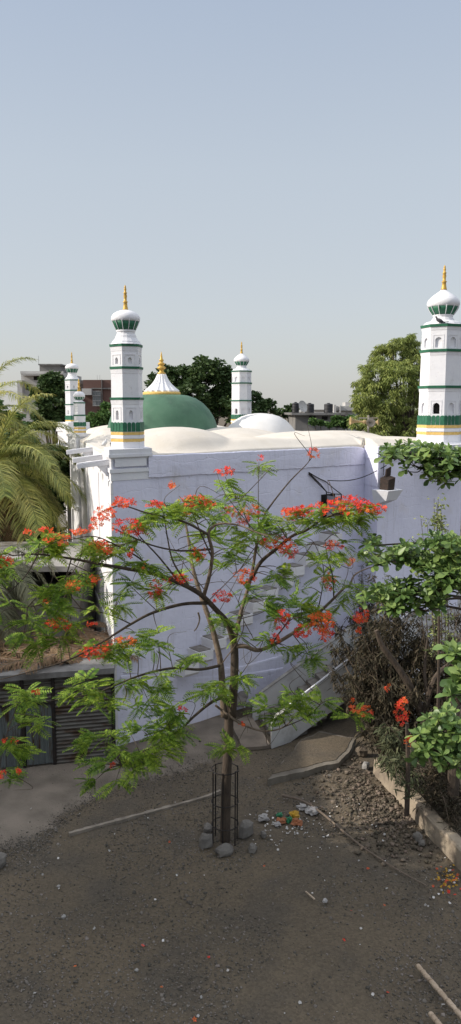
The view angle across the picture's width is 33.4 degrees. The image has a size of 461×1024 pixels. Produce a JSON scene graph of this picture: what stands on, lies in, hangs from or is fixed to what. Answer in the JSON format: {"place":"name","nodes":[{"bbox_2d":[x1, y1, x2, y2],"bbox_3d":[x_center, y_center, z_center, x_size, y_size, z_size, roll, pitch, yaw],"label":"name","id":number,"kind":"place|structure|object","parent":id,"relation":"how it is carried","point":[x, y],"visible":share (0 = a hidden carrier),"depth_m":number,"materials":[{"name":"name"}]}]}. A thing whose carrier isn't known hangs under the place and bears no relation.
{"place":"outdoors","nodes":[
{"label":"outdoors","id":0,"kind":"place"},
{"bbox_2d":[17,356,81,443],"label":"building","id":1,"kind":"structure","parent":0,"point":[29,377],"depth_m":93.94,"materials":[{"name":"grey concrete"}]},
{"bbox_2d":[64,380,110,415],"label":"building","id":2,"kind":"structure","parent":0,"point":[96,392],"depth_m":81.01,"materials":[{"name":"brown brick"}]},
{"bbox_2d":[92,391,100,405],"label":"window","id":3,"kind":"structure","parent":2,"relation":"in","point":[96,395],"depth_m":81.00,"materials":[{"name":"grey glass"}]},
{"bbox_2d":[0,412,460,1023],"bbox_3d":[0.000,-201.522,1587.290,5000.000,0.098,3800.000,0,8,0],"label":"ground","id":4,"kind":"structure","parent":0,"point":[24,806],"depth_m":15.76,"materials":[{"name":"grey soil"}]},
{"bbox_2d":[0,852,6,868],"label":"stone block","id":5,"kind":"object","parent":4,"relation":"on","point":[3,859],"depth_m":16.94,"materials":[{"name":"grey stone"}]},
{"bbox_2d":[0,399,29,431],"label":"broadleaf tree","id":6,"kind":"object","parent":4,"relation":"on","point":[20,417],"visible":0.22,"depth_m":68.75,"materials":[{"name":"green plant"}]},
{"bbox_2d":[0,357,56,482],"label":"coconut palm","id":7,"kind":"object","parent":4,"relation":"on","point":[27,409],"visible":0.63,"depth_m":33.65,"materials":[{"name":"green plant"}]},
{"bbox_2d":[0,543,58,644],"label":"shrub","id":8,"kind":"object","parent":4,"relation":"on","point":[21,589],"visible":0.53,"depth_m":23.41,"materials":[{"name":"green plant"}]},
{"bbox_2d":[0,427,70,541],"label":"coconut palm","id":9,"kind":"object","parent":4,"relation":"on","point":[64,467],"visible":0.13,"depth_m":41.71,"materials":[{"name":"green plant"}]},
{"bbox_2d":[0,393,86,545],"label":"coconut palm","id":10,"kind":"object","parent":4,"relation":"on","point":[10,503],"visible":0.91,"depth_m":30.12,"materials":[{"name":"green plant"}]},
{"bbox_2d":[27,370,65,443],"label":"broadleaf tree","id":11,"kind":"object","parent":4,"relation":"on","point":[51,382],"visible":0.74,"depth_m":50.94,"materials":[{"name":"green plant"}]},
{"bbox_2d":[0,542,95,638],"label":"outbuilding","id":12,"kind":"structure","parent":4,"relation":"on","point":[61,569],"depth_m":26.35,"materials":[{"name":"concrete"}]},
{"bbox_2d":[41,503,66,531],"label":"boundary wall","id":13,"kind":"structure","parent":4,"relation":"on","point":[65,514],"depth_m":47.46,"materials":[{"name":"white paint"}]},
{"bbox_2d":[0,640,115,767],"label":"tin shed","id":14,"kind":"structure","parent":4,"relation":"on","point":[63,735],"depth_m":21.73,"materials":[{"name":"black metal"}]},
{"bbox_2d":[0,707,21,767],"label":"door","id":15,"kind":"structure","parent":14,"relation":"in","point":[10,761],"depth_m":21.48,"materials":[{"name":"grey metal"}]},
{"bbox_2d":[25,704,52,764],"bbox_3d":[-5.378,6.266,21.661,0.753,1.772,0.032,-2,8,-12],"label":"door","id":16,"kind":"structure","parent":14,"relation":"in","point":[44,744],"depth_m":21.68,"materials":[{"name":"grey metal"}]},
{"bbox_2d":[0,621,140,674],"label":"dry frond heap","id":17,"kind":"object","parent":14,"relation":"on","point":[50,657],"visible":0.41,"depth_m":22.68,"materials":[{"name":"brown plant"}]},
{"bbox_2d":[85,401,110,427],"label":"broadleaf tree","id":18,"kind":"object","parent":4,"relation":"on","point":[102,416],"visible":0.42,"depth_m":54.86,"materials":[{"name":"green plant"}]},
{"bbox_2d":[68,789,220,836],"bbox_3d":[-2.027,7.552,19.252,4.143,0.130,0.169,-4,9,-30],"label":"edging strip","id":19,"kind":"object","parent":4,"relation":"on","point":[111,822],"visible":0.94,"depth_m":19.04,"materials":[{"name":"concrete"}]},
{"bbox_2d":[198,833,212,848],"bbox_3d":[-0.575,7.598,17.732,0.336,0.370,0.253,0,8,0],"label":"boulder","id":20,"kind":"object","parent":4,"relation":"on","point":[205,840],"visible":1,"depth_m":17.64,"materials":[{"name":"grey stone"}]},
{"bbox_2d":[0,425,411,842],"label":"flowering tree","id":21,"kind":"object","parent":4,"relation":"on","point":[178,513],"visible":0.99,"depth_m":16.27,"materials":[{"name":"green plant"}]},
{"bbox_2d":[203,822,211,833],"bbox_3d":[-0.544,7.571,18.328,0.211,0.252,0.292,0,8,0],"label":"boulder","id":22,"kind":"object","parent":4,"relation":"on","point":[207,828],"visible":0.81,"depth_m":18.23,"materials":[{"name":"grey stone"}]},
{"bbox_2d":[142,354,277,426],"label":"broadleaf tree","id":23,"kind":"object","parent":4,"relation":"on","point":[216,399],"visible":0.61,"depth_m":76.17,"materials":[{"name":"green plant"}]},
{"bbox_2d":[215,843,233,857],"bbox_3d":[-0.120,7.685,17.453,0.436,0.244,0.324,-3,8,-19],"label":"boulder","id":24,"kind":"object","parent":4,"relation":"on","point":[224,850],"visible":1,"depth_m":17.36,"materials":[{"name":"grey stone"}]},
{"bbox_2d":[211,762,238,845],"bbox_3d":[-0.128,6.823,17.873,0.648,1.850,0.648,0,8,0],"label":"tree guard","id":25,"kind":"object","parent":4,"relation":"on","point":[235,828],"visible":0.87,"depth_m":17.73,"materials":[{"name":"black metal"}]},
{"bbox_2d":[237,691,251,707],"bbox_3d":[1.677,6.229,26.470,4.231,0.657,1.111,-5,9,-35],"label":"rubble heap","id":26,"kind":"object","parent":4,"relation":"on","point":[243,696],"visible":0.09,"depth_m":25.23,"materials":[{"name":"grey stone"}]},
{"bbox_2d":[31,775,458,1020],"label":"litter scraps","id":27,"kind":"object","parent":4,"relation":"on","point":[300,1002],"visible":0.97,"depth_m":17.23,"materials":[{"name":"white paper"}]},
{"bbox_2d":[239,819,253,838],"bbox_3d":[0.365,7.504,18.192,0.272,0.433,0.390,5,9,35],"label":"boulder","id":28,"kind":"object","parent":4,"relation":"on","point":[246,828],"visible":1,"depth_m":18.07,"materials":[{"name":"grey stone"}]},
{"bbox_2d":[233,714,270,749],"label":"foot slab","id":29,"kind":"structure","parent":4,"relation":"on","point":[250,739],"depth_m":23.60,"materials":[{"name":"concrete"}]},
{"bbox_2d":[248,843,256,853],"bbox_3d":[0.504,7.686,17.560,0.187,0.193,0.244,3,8,22],"label":"boulder","id":30,"kind":"object","parent":4,"relation":"on","point":[252,847],"visible":1,"depth_m":17.48,"materials":[{"name":"grey stone"}]},
{"bbox_2d":[56,265,460,745],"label":"mosque","id":31,"kind":"structure","parent":4,"relation":"on","point":[160,433],"depth_m":26.26,"materials":[{"name":"white paint"}]},
{"bbox_2d":[308,472,341,517],"bbox_3d":[3.296,-0.533,27.189,1.308,1.823,0.322,-2,8,-17],"label":"iron frame","id":32,"kind":"object","parent":31,"relation":"attached to","point":[327,496],"visible":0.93,"depth_m":27.16,"materials":[{"name":"black metal"}]},
{"bbox_2d":[327,465,386,480],"bbox_3d":[4.519,-1.386,27.386,2.176,0.566,0.029,-1,8,-8],"label":"cable","id":33,"kind":"object","parent":31,"relation":"attached to","point":[354,479],"visible":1,"depth_m":27.39,"materials":[{"name":"black rubber"}]},
{"bbox_2d":[349,415,378,432],"bbox_3d":[6.411,-4.074,36.633,1.448,1.074,0.612,0,8,0],"label":"loudspeaker mast","id":34,"kind":"object","parent":31,"relation":"on","point":[370,421],"visible":0.99,"depth_m":36.65,"materials":[{"name":"paint"}]},
{"bbox_2d":[380,464,394,489],"bbox_3d":[5.599,-1.375,27.324,0.460,1.140,0.432,-6,10,-38],"label":"drain box","id":35,"kind":"object","parent":31,"relation":"on","point":[387,481],"visible":0.87,"depth_m":27.25,"materials":[{"name":"metal"}]},
{"bbox_2d":[435,316,448,322],"bbox_3d":[7.785,-7.078,28.285,0.497,0.262,0.142,2,8,18],"label":"pigeon","id":36,"kind":"object","parent":31,"relation":"on","point":[439,320],"visible":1,"depth_m":28.27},
{"bbox_2d":[261,831,265,838],"bbox_3d":[0.775,7.612,18.116,0.129,0.176,0.156,-5,9,-33],"label":"boulder","id":37,"kind":"object","parent":4,"relation":"on","point":[263,834],"visible":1,"depth_m":18.07,"materials":[{"name":"grey stone"}]},
{"bbox_2d":[258,813,269,821],"bbox_3d":[0.826,7.497,18.884,0.296,0.145,0.232,0,8,0],"label":"plastic bag","id":38,"kind":"object","parent":4,"relation":"on","point":[262,817],"visible":1,"depth_m":18.84,"materials":[{"name":"white plastic"}]},
{"bbox_2d":[73,840,460,1021],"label":"fallen petals","id":39,"kind":"object","parent":4,"relation":"on","point":[169,841],"visible":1,"depth_m":16.03,"materials":[{"name":"red plant"}]},
{"bbox_2d":[274,821,280,826],"bbox_3d":[1.143,7.562,18.628,0.171,0.086,0.147,-3,8,-21],"label":"plastic bag","id":40,"kind":"object","parent":4,"relation":"on","point":[277,823],"visible":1,"depth_m":18.59,"materials":[{"name":"white plastic"}]},
{"bbox_2d":[276,817,286,823],"bbox_3d":[1.251,7.526,18.777,0.303,0.117,0.223,0,8,0],"label":"plastic bag","id":41,"kind":"object","parent":4,"relation":"on","point":[282,820],"visible":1,"depth_m":18.72,"materials":[{"name":"orange plastic"}]},
{"bbox_2d":[273,403,299,419],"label":"broadleaf tree","id":42,"kind":"object","parent":4,"relation":"on","point":[287,407],"visible":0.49,"depth_m":83.76,"materials":[{"name":"green plant"}]},
{"bbox_2d":[286,816,292,822],"bbox_3d":[1.435,7.523,18.823,0.216,0.110,0.195,-3,8,-24],"label":"plastic bag","id":43,"kind":"object","parent":4,"relation":"on","point":[289,819],"visible":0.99,"depth_m":18.78,"materials":[{"name":"green plastic"}]},
{"bbox_2d":[289,810,299,817],"bbox_3d":[1.584,7.482,18.984,0.280,0.149,0.237,0,8,0],"label":"plastic bag","id":44,"kind":"object","parent":4,"relation":"on","point":[294,814],"visible":0.94,"depth_m":18.96,"materials":[{"name":"yellow plastic"}]},
{"bbox_2d":[290,818,302,825],"bbox_3d":[1.605,7.525,18.672,0.288,0.146,0.217,3,8,21],"label":"plastic bag","id":45,"kind":"object","parent":4,"relation":"on","point":[296,821],"visible":1,"depth_m":18.65,"materials":[{"name":"orange plastic"}]},
{"bbox_2d":[296,803,307,810],"bbox_3d":[1.810,7.438,19.400,0.329,0.126,0.216,0,8,0],"label":"plastic bag","id":46,"kind":"object","parent":4,"relation":"on","point":[301,806],"visible":1,"depth_m":19.35,"materials":[{"name":"white plastic"}]},
{"bbox_2d":[267,731,355,785],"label":"broken slab","id":47,"kind":"structure","parent":4,"relation":"on","point":[318,752],"depth_m":21.97,"materials":[{"name":"concrete"}]},
{"bbox_2d":[305,806,318,815],"bbox_3d":[2.042,7.446,19.199,0.362,0.164,0.305,0,8,0],"label":"plastic bag","id":48,"kind":"object","parent":4,"relation":"on","point":[311,810],"visible":1,"depth_m":19.13,"materials":[{"name":"white plastic"}]},
{"bbox_2d":[307,414,357,430],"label":"broadleaf tree","id":49,"kind":"object","parent":4,"relation":"on","point":[342,422],"visible":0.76,"depth_m":63.35,"materials":[{"name":"green plant"}]},
{"bbox_2d":[252,608,416,748],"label":"concrete staircase","id":50,"kind":"structure","parent":4,"relation":"on","point":[321,679],"depth_m":25.21,"materials":[{"name":"grey paint"}]},
{"bbox_2d":[282,794,426,885],"bbox_3d":[2.794,7.589,18.131,0.250,0.139,4.715,-5,9,-35],"label":"long stick","id":51,"kind":"object","parent":4,"relation":"on","point":[324,815],"visible":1,"depth_m":18.12,"materials":[{"name":"brown wood"}]},
{"bbox_2d":[362,761,369,769],"bbox_3d":[3.805,7.130,21.613,0.202,0.206,0.248,4,8,26],"label":"stone block","id":52,"kind":"object","parent":4,"relation":"on","point":[365,765],"depth_m":21.53,"materials":[{"name":"stone"}]},
{"bbox_2d":[348,563,394,687],"bbox_3d":[4.466,4.048,24.524,1.658,5.044,1.381,0,8,0],"label":"leafy shrub","id":53,"kind":"object","parent":4,"relation":"on","point":[361,578],"visible":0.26,"depth_m":24.30,"materials":[{"name":"green plant"}]},
{"bbox_2d":[297,754,450,888],"bbox_3d":[3.074,7.451,19.779,2.828,0.189,7.738,-1,8,-9],"label":"rubble patch","id":54,"kind":"object","parent":4,"relation":"on","point":[384,800],"visible":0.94,"depth_m":19.16,"materials":[{"name":"stone"}]},
{"bbox_2d":[413,831,422,841],"bbox_3d":[4.390,7.615,18.009,0.186,0.214,0.243,-3,8,-20],"label":"stone block","id":55,"kind":"object","parent":54,"relation":"on","point":[417,835],"depth_m":17.94,"materials":[{"name":"grey stone"}]},
{"bbox_2d":[418,840,424,845],"bbox_3d":[4.433,7.667,17.793,0.161,0.143,0.127,0,8,0],"label":"stone block","id":56,"kind":"object","parent":54,"relation":"on","point":[421,842],"depth_m":17.75,"materials":[{"name":"grey stone"}]},
{"bbox_2d":[347,333,421,436],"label":"feathery tree","id":57,"kind":"object","parent":4,"relation":"on","point":[396,408],"visible":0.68,"depth_m":48.62,"materials":[{"name":"green plant"}]},
{"bbox_2d":[373,758,460,870],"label":"kerb wall","id":58,"kind":"structure","parent":4,"relation":"on","point":[426,819],"depth_m":18.27,"materials":[{"name":"beige concrete"}]},
{"bbox_2d":[401,759,460,836],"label":"planting strip","id":59,"kind":"object","parent":4,"relation":"on","point":[439,812],"depth_m":19.41,"materials":[{"name":"soil"}]},
{"bbox_2d":[315,573,451,760],"bbox_3d":[4.713,4.342,22.771,4.275,4.947,5.109,0,8,0],"label":"dry bush","id":60,"kind":"object","parent":59,"relation":"on","point":[378,674],"visible":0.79,"depth_m":22.15,"materials":[{"name":"brown plant"}]},
{"bbox_2d":[373,723,425,800],"bbox_3d":[4.362,6.439,19.635,1.323,1.622,2.802,0,8,0],"label":"leafy shrub","id":61,"kind":"object","parent":59,"relation":"on","point":[393,765],"visible":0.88,"depth_m":19.75,"materials":[{"name":"green plant"}]},
{"bbox_2d":[404,722,409,815],"bbox_3d":[4.275,6.227,18.590,0.180,2.342,0.139,0,8,0],"label":"wooden pole","id":62,"kind":"object","parent":59,"relation":"on","point":[407,801],"visible":0.89,"depth_m":18.55,"materials":[{"name":"brown wood"}]},
{"bbox_2d":[356,438,460,821],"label":"almond tree","id":63,"kind":"object","parent":59,"relation":"on","point":[438,586],"visible":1,"depth_m":14.72,"materials":[{"name":"green plant"}]},
{"bbox_2d":[374,629,451,755],"bbox_3d":[5.323,5.382,21.593,2.681,4.327,0.547,-2,8,-13],"label":"bare forked tree","id":64,"kind":"object","parent":59,"relation":"on","point":[404,677],"visible":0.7,"depth_m":21.36,"materials":[{"name":"brown plant"}]},
{"bbox_2d":[399,600,460,731],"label":"dry bush","id":65,"kind":"object","parent":59,"relation":"on","point":[432,667],"visible":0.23,"depth_m":21.94,"materials":[{"name":"brown plant"}]},
{"bbox_2d":[403,704,460,841],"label":"dry bush","id":66,"kind":"object","parent":59,"relation":"on","point":[433,780],"visible":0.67,"depth_m":18.50,"materials":[{"name":"brown plant"}]},
{"bbox_2d":[410,493,458,693],"bbox_3d":[5.632,3.201,21.411,0.966,7.544,1.644,7,11,44],"label":"wispy shrub","id":67,"kind":"object","parent":59,"relation":"on","point":[438,522],"visible":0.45,"depth_m":21.39,"materials":[{"name":"green plant"}]},
{"bbox_2d":[436,609,439,708],"bbox_3d":[5.466,4.397,20.261,0.205,5.529,0.097,0,8,0],"label":"wooden pole","id":68,"kind":"object","parent":59,"relation":"on","point":[438,664],"visible":0.34,"depth_m":20.18,"materials":[{"name":"brown wood"}]},
{"bbox_2d":[402,593,460,667],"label":"terrace","id":69,"kind":"structure","parent":4,"relation":"on","point":[429,623],"depth_m":28.80,"materials":[{"name":"concrete"}]},
{"bbox_2d":[428,1011,441,1023],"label":"pale pole","id":70,"kind":"object","parent":4,"relation":"on","point":[433,1017],"visible":1,"depth_m":12.55,"materials":[{"name":"beige wood"}]},
{"bbox_2d":[415,963,460,1018],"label":"pale pole","id":71,"kind":"object","parent":4,"relation":"on","point":[441,993],"visible":1,"depth_m":13.14,"materials":[{"name":"beige wood"}]},
{"bbox_2d":[431,861,457,893],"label":"marigold scraps","id":72,"kind":"object","parent":4,"relation":"on","point":[445,884],"visible":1,"depth_m":16.43,"materials":[{"name":"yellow plant"}]},
{"bbox_2d":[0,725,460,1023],"bbox_3d":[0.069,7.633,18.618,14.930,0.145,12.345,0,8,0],"label":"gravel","id":73,"kind":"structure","parent":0,"point":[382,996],"depth_m":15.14,"materials":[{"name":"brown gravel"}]},
{"bbox_2d":[0,0,460,411],"label":"sky","id":74,"kind":"structure","parent":0,"point":[281,179],"materials":[{"name":"blue"}]},
{"bbox_2d":[284,412,348,430],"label":"building","id":75,"kind":"structure","parent":0,"point":[299,421],"depth_m":67.55,"materials":[{"name":"grey concrete"}]},
{"bbox_2d":[292,402,298,412],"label":"water tank","id":76,"kind":"object","parent":75,"relation":"on","point":[295,407],"visible":0.98,"depth_m":69.11,"materials":[{"name":"black plastic"}]},
{"bbox_2d":[299,401,306,412],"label":"satellite dish","id":77,"kind":"object","parent":75,"relation":"on","point":[302,406],"visible":0.94,"depth_m":68.37,"materials":[{"name":"white metal"}]},
{"bbox_2d":[305,403,313,412],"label":"water tank","id":78,"kind":"object","parent":75,"relation":"on","point":[310,407],"visible":0.88,"depth_m":69.02,"materials":[{"name":"black plastic"}]},
{"bbox_2d":[324,403,332,412],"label":"water tank","id":79,"kind":"object","parent":75,"relation":"on","point":[328,407],"visible":1,"depth_m":69.05,"materials":[{"name":"black plastic"}]},
{"bbox_2d":[333,402,357,430],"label":"building","id":80,"kind":"structure","parent":0,"point":[345,407],"depth_m":74.95,"materials":[{"name":"white concrete"}]},
{"bbox_2d":[355,746,367,756],"bbox_3d":[3.825,6.998,22.402,0.352,0.305,0.298,0,8,0],"label":"stone block","id":81,"kind":"object","parent":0,"point":[362,752],"depth_m":22.30,"materials":[{"name":"beige stone"}]}
]}

